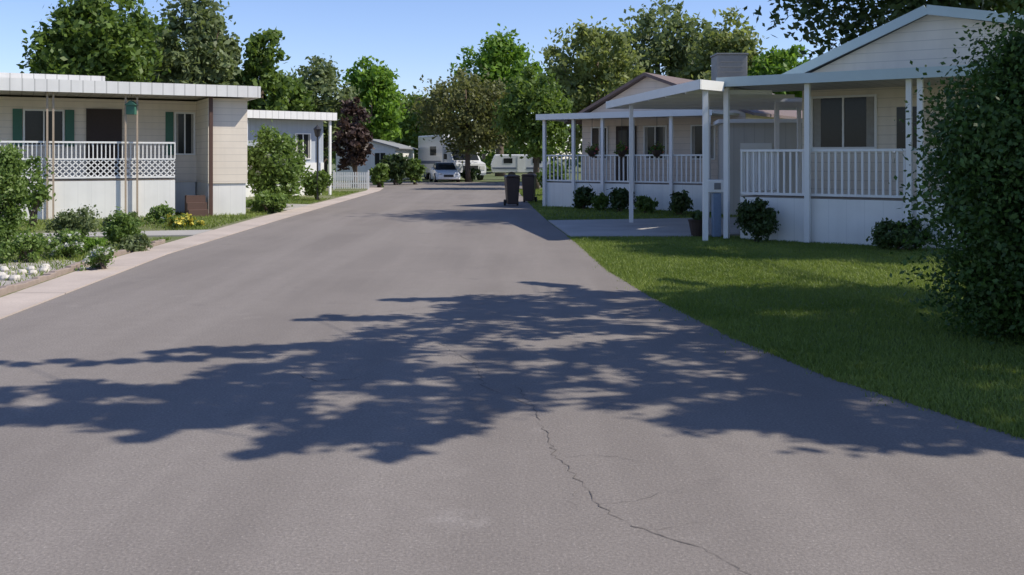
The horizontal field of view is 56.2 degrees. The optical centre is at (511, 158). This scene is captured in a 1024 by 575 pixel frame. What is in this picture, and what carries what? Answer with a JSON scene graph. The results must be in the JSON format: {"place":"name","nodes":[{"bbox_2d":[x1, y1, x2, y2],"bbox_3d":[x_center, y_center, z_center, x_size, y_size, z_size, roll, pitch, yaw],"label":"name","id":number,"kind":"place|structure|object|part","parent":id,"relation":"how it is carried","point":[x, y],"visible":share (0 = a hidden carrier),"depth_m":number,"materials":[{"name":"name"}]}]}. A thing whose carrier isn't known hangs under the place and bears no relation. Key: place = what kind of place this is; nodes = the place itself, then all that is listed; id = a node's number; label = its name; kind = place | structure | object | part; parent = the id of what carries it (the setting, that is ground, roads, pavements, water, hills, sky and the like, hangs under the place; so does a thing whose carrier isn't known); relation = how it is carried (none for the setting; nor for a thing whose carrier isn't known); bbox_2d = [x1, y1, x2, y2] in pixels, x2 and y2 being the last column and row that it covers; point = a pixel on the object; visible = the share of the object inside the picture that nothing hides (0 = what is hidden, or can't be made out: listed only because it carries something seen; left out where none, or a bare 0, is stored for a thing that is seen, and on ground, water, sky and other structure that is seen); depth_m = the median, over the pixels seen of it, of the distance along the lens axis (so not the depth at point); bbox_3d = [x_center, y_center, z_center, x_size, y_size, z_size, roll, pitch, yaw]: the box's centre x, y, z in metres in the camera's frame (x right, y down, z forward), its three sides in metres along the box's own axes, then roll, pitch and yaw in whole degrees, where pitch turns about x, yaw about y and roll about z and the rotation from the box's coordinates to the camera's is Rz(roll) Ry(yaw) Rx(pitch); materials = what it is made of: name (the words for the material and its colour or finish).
{"place":"outdoors","nodes":[
{"label":"outdoors","id":0,"kind":"place"},
{"bbox_2d":[17,230,210,237],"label":"path","id":1,"kind":"structure","parent":0,"point":[172,233],"depth_m":21.41,"materials":[{"name":"concrete"}]},
{"bbox_2d":[246,204,310,210],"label":"driveway","id":2,"kind":"structure","parent":0,"point":[293,207],"depth_m":33.39,"materials":[{"name":"concrete"}]},
{"bbox_2d":[327,159,580,181],"bbox_3d":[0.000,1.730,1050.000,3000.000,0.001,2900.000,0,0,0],"label":"ground","id":3,"kind":"structure","parent":0,"point":[491,177],"depth_m":86.18,"materials":[{"name":"grey asphalt"}]},
{"bbox_2d":[131,16,185,81],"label":"tree","id":4,"kind":"object","parent":3,"relation":"on","point":[158,41],"depth_m":63.35,"materials":[{"name":"green plant"}]},
{"bbox_2d":[0,187,367,296],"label":"yard","id":5,"kind":"structure","parent":3,"relation":"on","point":[246,219],"depth_m":24.03,"materials":[{"name":"green plant"}]},
{"bbox_2d":[0,140,37,242],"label":"shrub","id":6,"kind":"object","parent":5,"relation":"on","point":[13,191],"visible":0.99,"depth_m":17.39,"materials":[{"name":"green plant"}]},
{"bbox_2d":[0,227,53,263],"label":"shrub","id":7,"kind":"object","parent":5,"relation":"on","point":[22,246],"visible":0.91,"depth_m":15.69,"materials":[{"name":"green plant"}]},
{"bbox_2d":[0,259,74,285],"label":"gravel bed","id":8,"kind":"object","parent":5,"relation":"on","point":[23,275],"depth_m":15.10,"materials":[{"name":"grey gravel"}]},
{"bbox_2d":[0,275,9,280],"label":"rock","id":9,"kind":"object","parent":8,"relation":"on","point":[3,277],"visible":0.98,"depth_m":13.37,"materials":[{"name":"white stone"}]},
{"bbox_2d":[8,275,19,280],"bbox_3d":[-6.958,1.672,13.411,0.158,0.075,0.130,0,0,-38],"label":"rock","id":10,"kind":"object","parent":8,"relation":"on","point":[12,277],"visible":0.82,"depth_m":13.36,"materials":[{"name":"white stone"}]},
{"bbox_2d":[18,269,26,273],"bbox_3d":[-7.238,1.676,14.164,0.116,0.068,0.140,0,0,-10],"label":"rock","id":11,"kind":"object","parent":8,"relation":"on","point":[22,271],"visible":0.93,"depth_m":14.12,"materials":[{"name":"white stone"}]},
{"bbox_2d":[26,266,35,270],"bbox_3d":[-7.311,1.675,14.561,0.154,0.070,0.127,0,0,44],"label":"rock","id":12,"kind":"object","parent":8,"relation":"on","point":[28,268],"visible":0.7,"depth_m":14.52,"materials":[{"name":"white stone"}]},
{"bbox_2d":[28,270,37,274],"bbox_3d":[-7.028,1.674,14.070,0.121,0.072,0.164,0,0,-14],"label":"rock","id":13,"kind":"object","parent":8,"relation":"on","point":[31,272],"visible":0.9,"depth_m":14.02,"materials":[{"name":"white stone"}]},
{"bbox_2d":[39,267,49,271],"bbox_3d":[-7.004,1.675,14.374,0.152,0.071,0.120,0,0,-40],"label":"rock","id":14,"kind":"object","parent":8,"relation":"on","point":[43,269],"visible":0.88,"depth_m":14.33,"materials":[{"name":"white stone"}]},
{"bbox_2d":[21,155,56,226],"bbox_3d":[-11.958,0.823,23.950,1.075,1.824,0.888,0,0,0],"label":"shrub","id":15,"kind":"object","parent":5,"relation":"on","point":[40,196],"visible":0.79,"depth_m":23.82,"materials":[{"name":"green plant"}]},
{"bbox_2d":[42,228,88,257],"bbox_3d":[-7.708,1.485,16.438,0.885,0.577,0.901,0,0,-12],"label":"shrub","id":16,"kind":"object","parent":5,"relation":"on","point":[67,243],"visible":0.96,"depth_m":16.30,"materials":[{"name":"green plant"}]},
{"bbox_2d":[35,228,107,253],"bbox_3d":[-7.857,1.542,17.326,1.058,0.541,1.199,0,0,39],"label":"shrub","id":17,"kind":"object","parent":5,"relation":"on","point":[92,242],"visible":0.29,"depth_m":17.27,"materials":[{"name":"green plant"}]},
{"bbox_2d":[42,203,101,237],"bbox_3d":[-8.871,1.370,19.609,1.229,0.931,1.150,0,0,0],"label":"shrub","id":18,"kind":"object","parent":5,"relation":"on","point":[84,221],"visible":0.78,"depth_m":19.32,"materials":[{"name":"green plant"}]},
{"bbox_2d":[0,239,164,296],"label":"brick edging","id":19,"kind":"object","parent":5,"relation":"on","point":[11,288],"visible":0.56,"depth_m":13.59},
{"bbox_2d":[75,246,115,270],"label":"shrub","id":20,"kind":"object","parent":5,"relation":"on","point":[102,255],"visible":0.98,"depth_m":14.54,"materials":[{"name":"green plant"}]},
{"bbox_2d":[16,0,177,82],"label":"tree","id":21,"kind":"object","parent":5,"relation":"on","point":[93,37],"visible":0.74,"depth_m":53.40,"materials":[{"name":"green plant"}]},
{"bbox_2d":[83,243,117,260],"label":"shrub","id":22,"kind":"object","parent":5,"relation":"on","point":[95,247],"visible":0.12,"depth_m":15.96,"materials":[{"name":"green plant"}]},
{"bbox_2d":[99,206,144,244],"bbox_3d":[-7.513,1.343,18.492,0.812,0.821,0.818,0,0,-19],"label":"shrub","id":23,"kind":"object","parent":5,"relation":"on","point":[122,225],"visible":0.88,"depth_m":18.38,"materials":[{"name":"green plant"}]},
{"bbox_2d":[101,211,142,226],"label":"shrub","id":24,"kind":"object","parent":5,"relation":"on","point":[104,224],"visible":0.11,"depth_m":22.77,"materials":[{"name":"green plant"}]},
{"bbox_2d":[0,72,260,220],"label":"mobile home","id":25,"kind":"object","parent":5,"relation":"on","point":[181,147],"visible":0.85,"depth_m":28.57,"materials":[{"name":"beige metal"}]},
{"bbox_2d":[23,109,63,146],"bbox_3d":[-13.870,-0.900,28.412,1.100,1.100,0.080,0,0,-27],"label":"window","id":26,"kind":"structure","parent":25,"relation":"in","point":[34,120],"depth_m":28.39,"materials":[{"name":"grey glass"}]},
{"bbox_2d":[86,108,121,176],"bbox_3d":[-12.393,-0.450,29.143,1.000,2.100,0.100,0,0,-27],"label":"door","id":27,"kind":"structure","parent":25,"relation":"in","point":[101,124],"depth_m":29.12,"materials":[{"name":"black glass"}]},
{"bbox_2d":[125,94,138,114],"bbox_3d":[-10.859,-1.535,27.381,0.320,0.570,0.260,0,0,0],"label":"hanging birdhouse","id":28,"kind":"object","parent":25,"relation":"hanging from","point":[131,107],"visible":1,"depth_m":27.28,"materials":[{"name":"teal metal"}]},
{"bbox_2d":[174,112,194,154],"bbox_3d":[-10.323,-0.775,30.249,0.630,1.350,0.080,0,0,-27],"label":"window","id":29,"kind":"structure","parent":25,"relation":"in","point":[184,122],"depth_m":30.24,"materials":[{"name":"grey glass"}]},
{"bbox_2d":[116,233,152,251],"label":"shrub","id":30,"kind":"object","parent":5,"relation":"on","point":[136,241],"visible":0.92,"depth_m":17.50,"materials":[{"name":"green plant"}]},
{"bbox_2d":[143,201,175,223],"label":"shrub","id":31,"kind":"object","parent":5,"relation":"on","point":[158,213],"visible":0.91,"depth_m":24.98,"materials":[{"name":"green plant"}]},
{"bbox_2d":[165,213,205,228],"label":"shrub","id":32,"kind":"object","parent":5,"relation":"on","point":[184,219],"visible":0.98,"depth_m":23.46,"materials":[{"name":"yellow plant"}]},
{"bbox_2d":[246,189,289,212],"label":"shrub","id":33,"kind":"object","parent":5,"relation":"on","point":[264,200],"visible":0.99,"depth_m":29.74,"materials":[{"name":"green plant"}]},
{"bbox_2d":[246,119,312,206],"bbox_3d":[-8.254,0.207,32.970,2.669,3.079,2.786,0,0,0],"label":"shrub","id":34,"kind":"object","parent":5,"relation":"on","point":[276,165],"visible":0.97,"depth_m":32.45,"materials":[{"name":"green plant"}]},
{"bbox_2d":[246,110,336,196],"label":"mobile home","id":35,"kind":"object","parent":5,"relation":"on","point":[302,125],"visible":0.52,"depth_m":43.76,"materials":[{"name":"white metal"}]},
{"bbox_2d":[295,133,310,158],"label":"window","id":36,"kind":"structure","parent":35,"relation":"in","point":[306,137],"depth_m":44.02,"materials":[{"name":"white paint"}]},
{"bbox_2d":[300,168,332,200],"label":"shrub","id":37,"kind":"object","parent":5,"relation":"on","point":[323,181],"visible":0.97,"depth_m":38.35,"materials":[{"name":"green plant"}]},
{"bbox_2d":[314,125,320,198],"bbox_3d":[-7.750,0.185,38.200,0.351,3.030,0.351,0,0,-23],"label":"garden lamp","id":38,"kind":"object","parent":5,"relation":"on","point":[317,130],"visible":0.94,"depth_m":38.17,"materials":[{"name":"black metal"}]},
{"bbox_2d":[333,170,368,189],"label":"picket fence","id":39,"kind":"object","parent":5,"relation":"on","point":[338,176],"visible":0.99,"depth_m":52.07,"materials":[{"name":"white paint"}]},
{"bbox_2d":[328,96,374,187],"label":"tree","id":40,"kind":"object","parent":5,"relation":"on","point":[354,138],"visible":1,"depth_m":55.59,"materials":[{"name":"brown plant"}]},
{"bbox_2d":[0,187,382,318],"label":"sidewalk","id":41,"kind":"structure","parent":3,"relation":"on","point":[21,300],"depth_m":15.50,"materials":[{"name":"concrete"}]},
{"bbox_2d":[144,0,249,85],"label":"tree","id":42,"kind":"object","parent":3,"relation":"on","point":[203,57],"visible":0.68,"depth_m":58.80,"materials":[{"name":"green plant"}]},
{"bbox_2d":[229,55,246,83],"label":"tree","id":43,"kind":"object","parent":3,"relation":"on","point":[238,62],"visible":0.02,"depth_m":65.25,"materials":[{"name":"green plant"}]},
{"bbox_2d":[232,26,297,110],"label":"tree","id":44,"kind":"object","parent":3,"relation":"on","point":[260,54],"visible":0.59,"depth_m":61.22,"materials":[{"name":"green plant"}]},
{"bbox_2d":[268,68,324,134],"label":"tree","id":45,"kind":"object","parent":3,"relation":"on","point":[300,100],"visible":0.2,"depth_m":69.57,"materials":[{"name":"green plant"}]},
{"bbox_2d":[285,55,375,173],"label":"tree","id":46,"kind":"object","parent":3,"relation":"on","point":[322,80],"visible":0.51,"depth_m":74.20,"materials":[{"name":"green plant"}]},
{"bbox_2d":[340,55,409,140],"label":"tree","id":47,"kind":"object","parent":3,"relation":"on","point":[375,84],"visible":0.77,"depth_m":78.80,"materials":[{"name":"green plant"}]},
{"bbox_2d":[336,139,417,180],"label":"mobile home","id":48,"kind":"object","parent":3,"relation":"on","point":[382,148],"visible":0.42,"depth_m":72.84,"materials":[{"name":"grey"}]},
{"bbox_2d":[374,152,385,165],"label":"window","id":49,"kind":"structure","parent":48,"relation":"in","point":[378,155],"depth_m":72.75,"materials":[{"name":"white paint"}]},
{"bbox_2d":[369,162,389,186],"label":"shrub","id":50,"kind":"object","parent":3,"relation":"on","point":[378,174],"visible":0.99,"depth_m":55.80,"materials":[{"name":"green plant"}]},
{"bbox_2d":[379,151,414,184],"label":"shrub","id":51,"kind":"object","parent":3,"relation":"on","point":[399,164],"visible":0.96,"depth_m":60.63,"materials":[{"name":"green plant"}]},
{"bbox_2d":[404,158,428,184],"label":"shrub","id":52,"kind":"object","parent":3,"relation":"on","point":[415,173],"visible":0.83,"depth_m":61.82,"materials":[{"name":"green plant"}]},
{"bbox_2d":[389,89,456,158],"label":"tree","id":53,"kind":"object","parent":3,"relation":"on","point":[411,136],"visible":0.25,"depth_m":95.39,"materials":[{"name":"green plant"}]},
{"bbox_2d":[267,95,592,172],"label":"treeline","id":54,"kind":"object","parent":3,"relation":"on","point":[488,159],"visible":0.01,"depth_m":114.76,"materials":[{"name":"green plant"}]},
{"bbox_2d":[418,135,485,180],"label":"motorhome","id":55,"kind":"object","parent":3,"relation":"on","point":[431,151],"visible":0.41,"depth_m":74.88,"materials":[{"name":"white paint"}]},
{"bbox_2d":[430,146,435,155],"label":"side window","id":56,"kind":"structure","parent":55,"relation":"in","point":[433,148],"depth_m":76.23,"materials":[{"name":"grey glass"}]},
{"bbox_2d":[399,62,513,181],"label":"tree","id":57,"kind":"object","parent":3,"relation":"on","point":[475,101],"visible":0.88,"depth_m":67.46,"materials":[{"name":"green plant"}]},
{"bbox_2d":[460,167,480,181],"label":"shrub","id":58,"kind":"object","parent":3,"relation":"on","point":[474,171],"visible":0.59,"depth_m":69.28,"materials":[{"name":"green plant"}]},
{"bbox_2d":[447,23,545,175],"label":"tree","id":59,"kind":"object","parent":3,"relation":"on","point":[498,56],"visible":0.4,"depth_m":90.15,"materials":[{"name":"green plant"}]},
{"bbox_2d":[486,154,548,174],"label":"camper trailer","id":60,"kind":"object","parent":3,"relation":"on","point":[512,165],"visible":0.47,"depth_m":75.97,"materials":[{"name":"white paint"}]},
{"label":"window","id":61,"kind":"part","parent":60,"relation":"part of","materials":[{"name":"black glass"}]},
{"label":"door","id":62,"kind":"part","parent":60,"relation":"part of","materials":[{"name":"white paint"}]},
{"bbox_2d":[538,15,652,153],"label":"tree","id":63,"kind":"object","parent":3,"relation":"on","point":[584,86],"visible":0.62,"depth_m":60.48,"materials":[{"name":"green plant"}]},
{"bbox_2d":[582,0,719,86],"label":"tree","id":64,"kind":"object","parent":3,"relation":"on","point":[666,47],"visible":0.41,"depth_m":66.20,"materials":[{"name":"green plant"}]},
{"bbox_2d":[671,6,770,79],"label":"tree","id":65,"kind":"object","parent":3,"relation":"on","point":[737,40],"visible":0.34,"depth_m":59.10,"materials":[{"name":"green plant"}]},
{"bbox_2d":[747,44,808,97],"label":"tree","id":66,"kind":"object","parent":3,"relation":"on","point":[775,61],"visible":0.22,"depth_m":55.47,"materials":[{"name":"green plant"}]},
{"bbox_2d":[744,0,1014,63],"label":"tree","id":67,"kind":"object","parent":3,"relation":"on","point":[862,17],"visible":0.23,"depth_m":27.93,"materials":[{"name":"green plant"}]},
{"bbox_2d":[0,0,1017,158],"label":"sky","id":68,"kind":"structure","parent":0,"point":[416,38],"materials":[{"name":"blue"}]},
{"bbox_2d":[0,182,1023,574],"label":"road","id":69,"kind":"structure","parent":0,"point":[442,378],"depth_m":5.99,"materials":[{"name":"grey asphalt"}]},
{"bbox_2d":[429,162,459,181],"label":"parked car","id":70,"kind":"object","parent":69,"relation":"on","point":[443,171],"visible":0.99,"depth_m":68.19,"materials":[{"name":"white paint"}]},
{"bbox_2d":[504,175,519,204],"bbox_3d":[-0.002,1.149,34.314,0.525,1.097,0.768,0,0,-8],"label":"wheelie bin","id":71,"kind":"object","parent":69,"relation":"on","point":[512,184],"visible":1,"depth_m":34.01,"materials":[{"name":"plastic"}]},
{"bbox_2d":[548,217,739,236],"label":"driveway","id":72,"kind":"structure","parent":0,"point":[668,227],"depth_m":23.26,"materials":[{"name":"concrete"}]},
{"bbox_2d":[688,210,701,236],"bbox_3d":[4.050,1.403,20.950,0.409,0.595,0.420,0,0,0],"label":"plant pot","id":73,"kind":"object","parent":72,"relation":"on","point":[695,224],"visible":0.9,"depth_m":20.83,"materials":[{"name":"brown ceramic"}]},
{"bbox_2d":[606,79,801,240],"bbox_3d":[6.192,0.050,23.751,6.038,3.300,7.838,0,0,-9],"label":"carport","id":74,"kind":"object","parent":72,"relation":"on","point":[705,96],"visible":0.73,"depth_m":23.24,"materials":[{"name":"white paint"}]},
{"bbox_2d":[648,141,664,156],"bbox_3d":[4.761,-0.710,31.478,0.572,1.320,0.520,0,0,0],"label":"hanging basket","id":75,"kind":"object","parent":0,"point":[656,151],"visible":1,"depth_m":31.39,"materials":[{"name":"green plant"}]},
{"bbox_2d":[710,53,748,80],"bbox_3d":[5.250,-2.015,23.200,0.760,0.990,0.760,0,0,0],"label":"rooftop cooler","id":76,"kind":"object","parent":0,"point":[728,64],"visible":0.55,"depth_m":22.84,"materials":[{"name":"grey metal"}]},
{"bbox_2d":[522,188,1023,438],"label":"lawn","id":77,"kind":"structure","parent":0,"point":[718,238],"depth_m":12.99,"materials":[{"name":"plant"}]},
{"bbox_2d":[521,174,536,201],"bbox_3d":[0.662,1.149,36.913,0.526,1.097,0.768,0,0,10],"label":"wheelie bin","id":78,"kind":"object","parent":77,"relation":"on","point":[529,185],"visible":1,"depth_m":36.61,"materials":[{"name":"plastic"}]},
{"bbox_2d":[490,63,572,188],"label":"tree","id":79,"kind":"object","parent":77,"relation":"on","point":[529,95],"visible":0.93,"depth_m":51.99,"materials":[{"name":"green plant"}]},
{"bbox_2d":[536,163,568,187],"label":"shrub","id":80,"kind":"object","parent":77,"relation":"on","point":[539,176],"visible":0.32,"depth_m":43.61,"materials":[{"name":"green plant"}]},
{"bbox_2d":[572,184,597,208],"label":"shrub","id":81,"kind":"object","parent":77,"relation":"on","point":[583,195],"visible":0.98,"depth_m":31.83,"materials":[{"name":"green plant"}]},
{"bbox_2d":[590,192,609,209],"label":"shrub","id":82,"kind":"object","parent":77,"relation":"on","point":[601,201],"visible":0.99,"depth_m":31.21,"materials":[{"name":"green plant"}]},
{"bbox_2d":[606,187,635,211],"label":"shrub","id":83,"kind":"object","parent":77,"relation":"on","point":[619,198],"visible":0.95,"depth_m":30.42,"materials":[{"name":"green plant"}]},
{"bbox_2d":[519,188,738,219],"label":"grass","id":84,"kind":"structure","parent":77,"relation":"on","point":[609,211],"depth_m":29.39,"materials":[{"name":"green plant"}]},
{"bbox_2d":[634,195,658,212],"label":"shrub","id":85,"kind":"object","parent":77,"relation":"on","point":[644,204],"visible":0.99,"depth_m":29.61,"materials":[{"name":"green plant"}]},
{"bbox_2d":[536,72,801,211],"bbox_3d":[7.916,-0.645,37.751,7.300,4.750,14.550,0,0,35],"label":"mobile home","id":86,"kind":"object","parent":77,"relation":"on","point":[676,166],"visible":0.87,"depth_m":33.22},
{"bbox_2d":[585,142,598,156],"bbox_3d":[2.769,-0.710,32.919,0.524,1.320,0.486,0,0,19],"label":"hanging basket","id":87,"kind":"object","parent":86,"relation":"hanging from","point":[592,150],"visible":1,"depth_m":32.78,"materials":[{"name":"green plant"}]},
{"bbox_2d":[591,127,607,159],"bbox_3d":[3.197,-0.550,35.018,0.700,1.200,0.080,0,0,35],"label":"window","id":88,"kind":"structure","parent":86,"relation":"in","point":[595,131],"depth_m":35.05,"materials":[{"name":"grey glass"}]},
{"bbox_2d":[614,141,628,156],"bbox_3d":[3.698,-0.705,32.224,0.539,1.331,0.448,0,0,-29],"label":"hanging basket","id":89,"kind":"object","parent":86,"relation":"hanging from","point":[622,150],"visible":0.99,"depth_m":32.14,"materials":[{"name":"green plant"}]},
{"bbox_2d":[616,126,635,180],"bbox_3d":[4.089,-0.165,34.374,0.800,1.970,0.070,0,0,35],"label":"door","id":90,"kind":"structure","parent":86,"relation":"in","point":[622,132],"depth_m":34.41,"materials":[{"name":"brown glass"}]},
{"bbox_2d":[643,125,666,159],"bbox_3d":[5.040,-0.550,33.727,0.900,1.200,0.080,0,0,35],"label":"window","id":91,"kind":"structure","parent":86,"relation":"in","point":[651,134],"depth_m":33.73,"materials":[{"name":"grey glass"}]},
{"bbox_2d":[690,124,715,159],"bbox_3d":[6.511,-0.550,32.700,0.900,1.200,0.080,0,0,35],"label":"window","id":92,"kind":"structure","parent":86,"relation":"in","point":[695,130],"depth_m":32.79,"materials":[{"name":"grey glass"}]},
{"bbox_2d":[668,189,693,214],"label":"shrub","id":93,"kind":"object","parent":77,"relation":"on","point":[680,202],"visible":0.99,"depth_m":28.75,"materials":[{"name":"green plant"}]},
{"bbox_2d":[708,179,722,236],"bbox_3d":[4.360,1.080,20.742,0.400,1.240,0.255,0,0,0],"label":"utility pedestal","id":94,"kind":"object","parent":77,"relation":"on","point":[715,188],"visible":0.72,"depth_m":20.66,"materials":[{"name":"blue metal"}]},
{"bbox_2d":[734,196,780,241],"bbox_3d":[5.028,1.256,19.685,0.936,0.964,1.005,0,0,31],"label":"shrub","id":95,"kind":"object","parent":77,"relation":"on","point":[756,218],"visible":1,"depth_m":19.45,"materials":[{"name":"green plant"}]},
{"bbox_2d":[713,119,801,214],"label":"storage shed","id":96,"kind":"structure","parent":77,"relation":"on","point":[751,133],"depth_m":28.46,"materials":[{"name":"grey"}]},
{"bbox_2d":[740,143,771,196],"bbox_3d":[7.237,0.575,28.443,0.900,2.050,0.050,0,0,8],"label":"door","id":97,"kind":"structure","parent":96,"relation":"in","point":[742,145],"depth_m":28.43,"materials":[{"name":"white paint"}]},
{"bbox_2d":[716,5,1023,249],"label":"mobile home","id":98,"kind":"object","parent":77,"relation":"on","point":[857,91],"visible":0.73,"depth_m":20.21,"materials":[{"name":"beige"}]},
{"bbox_2d":[811,94,876,148],"bbox_3d":[7.379,-0.800,21.359,1.450,1.200,0.080,0,0,35],"label":"window","id":99,"kind":"structure","parent":98,"relation":"in","point":[840,121],"depth_m":21.34,"materials":[{"name":"grey glass"}]},
{"bbox_2d":[891,99,928,194],"bbox_3d":[8.510,-0.235,20.538,0.750,2.030,0.090,0,0,35],"label":"door","id":100,"kind":"structure","parent":98,"relation":"in","point":[898,111],"depth_m":20.61,"materials":[{"name":"beige"}]},
{"bbox_2d":[866,217,934,249],"bbox_3d":[7.285,1.427,17.823,1.264,0.655,1.052,0,0,0],"label":"shrub","id":101,"kind":"object","parent":77,"relation":"on","point":[887,234],"visible":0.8,"depth_m":17.74,"materials":[{"name":"green plant"}]},
{"bbox_2d":[886,0,1023,346],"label":"shrub","id":102,"kind":"object","parent":77,"relation":"on","point":[981,158],"visible":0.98,"depth_m":8.76,"materials":[{"name":"green plant"}]},
{"bbox_2d":[974,0,1023,14],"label":"shade tree","id":103,"kind":"object","parent":77,"relation":"on","point":[1012,7],"visible":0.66,"depth_m":11.38,"materials":[{"name":"green plant"}]}
]}

